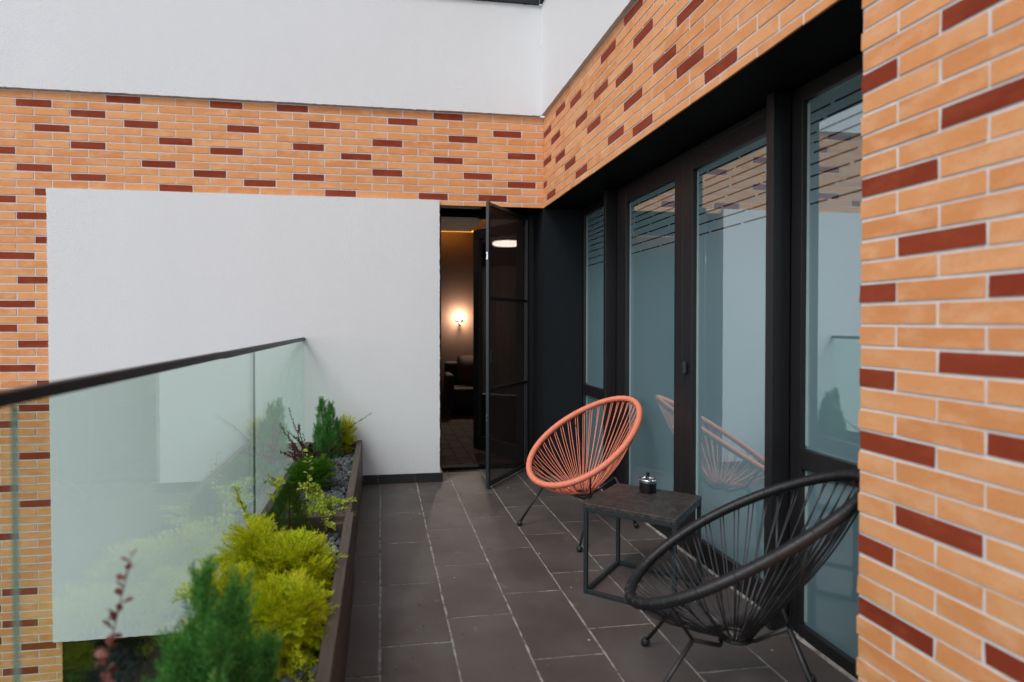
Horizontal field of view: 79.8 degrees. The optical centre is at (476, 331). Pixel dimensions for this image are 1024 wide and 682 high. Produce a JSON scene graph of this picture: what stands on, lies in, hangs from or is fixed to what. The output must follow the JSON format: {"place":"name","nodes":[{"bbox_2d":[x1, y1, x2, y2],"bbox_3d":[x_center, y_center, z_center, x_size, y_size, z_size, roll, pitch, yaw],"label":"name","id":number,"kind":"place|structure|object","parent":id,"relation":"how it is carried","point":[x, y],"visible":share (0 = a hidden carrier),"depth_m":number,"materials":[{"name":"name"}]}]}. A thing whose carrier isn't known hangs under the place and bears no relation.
{"place":"outdoors","nodes":[
{"label":"outdoors","id":0,"kind":"place"},
{"bbox_2d":[229,532,340,681],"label":"gravel","id":1,"kind":"structure","parent":0,"point":[331,538],"depth_m":1.87,"materials":[{"name":"grey gravel"}]},
{"bbox_2d":[232,484,277,532],"bbox_3d":[-0.932,0.814,2.659,0.129,0.387,0.386,0,1,0],"label":"gold barberry","id":2,"kind":"object","parent":1,"relation":"on","point":[243,507],"visible":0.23,"depth_m":2.56,"materials":[{"name":"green plant"}]},
{"bbox_2d":[283,451,354,512],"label":"gravel","id":3,"kind":"structure","parent":0,"point":[338,489],"depth_m":3.95,"materials":[{"name":"grey gravel"}]},
{"bbox_2d":[262,449,356,531],"bbox_3d":[-0.806,0.811,3.143,0.526,0.391,0.378,0,1,29],"label":"gold barberry","id":4,"kind":"object","parent":3,"relation":"on","point":[323,505],"visible":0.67,"depth_m":3.15,"materials":[{"name":"green plant"}]},
{"bbox_2d":[284,453,340,491],"bbox_3d":[-1.016,0.873,3.773,0.346,0.244,0.337,0,1,-9],"label":"round thuja","id":5,"kind":"object","parent":3,"relation":"on","point":[322,469],"visible":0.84,"depth_m":3.74,"materials":[{"name":"green plant"}]},
{"bbox_2d":[310,396,344,459],"bbox_3d":[-1.153,0.745,4.689,0.280,0.510,0.272,0,1,-9],"label":"conical conifer","id":6,"kind":"object","parent":3,"relation":"on","point":[326,435],"visible":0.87,"depth_m":4.65,"materials":[{"name":"green plant"}]},
{"bbox_2d":[457,355,472,384],"bbox_3d":[-0.071,0.572,8.921,0.430,0.430,0.186,0,1,-9],"label":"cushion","id":7,"kind":"object","parent":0,"point":[465,370],"visible":0.54,"depth_m":8.85,"materials":[{"name":"fabric"}]},
{"bbox_2d":[441,218,517,231],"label":"room ceiling","id":8,"kind":"structure","parent":0,"point":[460,225],"depth_m":8.10,"materials":[{"name":"paint"}]},
{"bbox_2d":[441,409,523,465],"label":"room floor","id":9,"kind":"structure","parent":0,"point":[457,448],"depth_m":6.62,"materials":[{"name":"brown wood"}]},
{"bbox_2d":[444,361,472,416],"bbox_3d":[-0.060,0.823,8.869,0.795,0.732,0.720,0,1,-9],"label":"sofa","id":10,"kind":"object","parent":9,"relation":"on","point":[457,396],"visible":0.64,"depth_m":8.52,"materials":[{"name":"fabric"}]},
{"bbox_2d":[441,218,524,409],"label":"room wall","id":11,"kind":"structure","parent":0,"point":[456,276],"depth_m":9.22,"materials":[{"name":"paint"}]},
{"bbox_2d":[456,314,462,325],"bbox_3d":[-0.252,-0.168,9.193,0.116,0.193,0.074,0,1,-9],"label":"wall lamp","id":12,"kind":"object","parent":11,"relation":"attached to","point":[459,317],"visible":1,"depth_m":9.21,"materials":[{"name":"white glass"}]},
{"bbox_2d":[380,484,772,668],"bbox_3d":[0.306,1.269,3.038,1.559,0.009,4.142,0,1,-9],"label":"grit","id":13,"kind":"object","parent":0,"point":[442,551],"visible":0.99,"depth_m":3.60,"materials":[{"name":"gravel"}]},
{"bbox_2d":[345,467,853,681],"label":"terrace floor","id":14,"kind":"structure","parent":0,"point":[511,582],"depth_m":2.89,"materials":[{"name":"tile"}]},
{"bbox_2d":[0,337,304,515],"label":"glass balustrade","id":15,"kind":"object","parent":14,"relation":"on","point":[18,395],"visible":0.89,"depth_m":1.74,"materials":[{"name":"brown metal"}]},
{"bbox_2d":[155,512,353,681],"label":"wooden planter","id":16,"kind":"object","parent":14,"relation":"on","point":[331,662],"visible":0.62,"depth_m":2.23,"materials":[{"name":"brown wood"}]},
{"bbox_2d":[94,549,135,681],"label":"red barberry","id":17,"kind":"object","parent":16,"relation":"on","point":[105,675],"visible":1,"depth_m":1.16,"materials":[{"name":"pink plant"}]},
{"bbox_2d":[141,553,284,681],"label":"juniper","id":18,"kind":"object","parent":16,"relation":"in","point":[212,647],"visible":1,"depth_m":1.38,"materials":[{"name":"green plant"}]},
{"bbox_2d":[169,513,348,681],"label":"golden cypress","id":19,"kind":"object","parent":16,"relation":"in","point":[290,601],"visible":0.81,"depth_m":2.05,"materials":[{"name":"yellow plant"}]},
{"bbox_2d":[263,479,314,535],"bbox_3d":[-0.875,0.847,2.838,0.246,0.325,0.243,-1,1,-37],"label":"dwarf spruce","id":20,"kind":"object","parent":16,"relation":"in","point":[284,494],"visible":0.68,"depth_m":2.83,"materials":[{"name":"green plant"}]},
{"bbox_2d":[261,440,362,556],"bbox_3d":[-0.996,1.075,3.974,0.447,0.361,1.896,0,1,-9],"label":"wooden planter","id":21,"kind":"object","parent":14,"relation":"on","point":[355,484],"visible":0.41,"depth_m":3.85,"materials":[{"name":"brown wood"}]},
{"bbox_2d":[279,407,370,476],"bbox_3d":[-1.027,0.741,4.041,0.319,0.500,1.037,0,1,14],"label":"red barberry","id":22,"kind":"object","parent":21,"relation":"in","point":[294,447],"visible":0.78,"depth_m":4.02,"materials":[{"name":"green plant"}]},
{"bbox_2d":[336,413,357,453],"bbox_3d":[-1.031,0.829,4.822,0.212,0.390,0.218,0,1,17],"label":"golden cypress","id":23,"kind":"object","parent":21,"relation":"in","point":[346,425],"visible":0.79,"depth_m":4.80,"materials":[{"name":"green plant"}]},
{"bbox_2d":[517,395,642,551],"bbox_3d":[0.705,0.850,3.910,0.785,0.825,0.692,-1,1,-35],"label":"cord chair","id":24,"kind":"object","parent":14,"relation":"on","point":[583,479],"visible":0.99,"depth_m":3.96,"materials":[{"name":"orange plastic"}]},
{"bbox_2d":[583,483,701,616],"bbox_3d":[0.827,1.051,3.022,0.447,0.441,0.447,0,1,34],"label":"side table","id":25,"kind":"object","parent":14,"relation":"on","point":[673,510],"visible":0.88,"depth_m":2.96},
{"bbox_2d":[639,472,656,493],"bbox_3d":[0.885,0.778,3.151,0.090,0.101,0.090,0,1,-9],"label":"ashtray","id":26,"kind":"object","parent":25,"relation":"on","point":[647,484],"visible":1,"depth_m":3.12,"materials":[{"name":"silver metal"}]},
{"bbox_2d":[624,469,859,681],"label":"cord chair","id":27,"kind":"object","parent":14,"relation":"on","point":[805,539],"visible":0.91,"depth_m":2.06,"materials":[{"name":"black plastic"}]},
{"bbox_2d":[533,0,1023,681],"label":"brick facade","id":28,"kind":"structure","parent":14,"relation":"on","point":[779,240],"depth_m":2.42,"materials":[{"name":"orange brick"}]},
{"bbox_2d":[583,192,616,488],"bbox_3d":[1.005,0.101,4.920,0.074,2.292,0.712,0,1,-9],"label":"window","id":29,"kind":"structure","parent":28,"relation":"in","point":[593,215],"depth_m":5.07,"materials":[{"name":"glass"}]},
{"bbox_2d":[620,159,682,544],"bbox_3d":[1.141,0.119,3.978,0.058,2.232,0.926,0,1,-9],"label":"terrace door","id":30,"kind":"structure","parent":28,"relation":"in","point":[651,210],"depth_m":3.94,"materials":[{"name":"glass"}]},
{"bbox_2d":[682,113,766,603],"bbox_3d":[1.268,0.131,3.090,0.084,2.232,0.862,0,1,-9],"label":"terrace door","id":31,"kind":"structure","parent":28,"relation":"in","point":[724,181],"depth_m":3.12,"materials":[{"name":"glass"}]},
{"bbox_2d":[789,52,862,679],"bbox_3d":[1.439,0.136,2.161,0.074,2.292,0.899,0,1,-9],"label":"window","id":32,"kind":"structure","parent":28,"relation":"in","point":[827,111],"depth_m":2.41,"materials":[{"name":"glass"}]},
{"label":"ground","id":33,"kind":"structure","parent":0,"visible":0},
{"bbox_2d":[0,0,543,681],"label":"brick wall","id":34,"kind":"structure","parent":33,"relation":"on","point":[184,178],"depth_m":4.78,"materials":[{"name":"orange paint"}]},
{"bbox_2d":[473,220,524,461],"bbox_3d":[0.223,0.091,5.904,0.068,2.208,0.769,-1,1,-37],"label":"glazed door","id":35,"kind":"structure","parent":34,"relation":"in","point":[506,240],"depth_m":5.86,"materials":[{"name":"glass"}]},
{"bbox_2d":[486,201,528,487],"bbox_3d":[0.272,0.105,5.152,0.030,2.256,0.819,0,1,28],"label":"door","id":36,"kind":"structure","parent":34,"relation":"in","point":[489,483],"depth_m":4.97,"materials":[{"name":"paint"}]}
]}

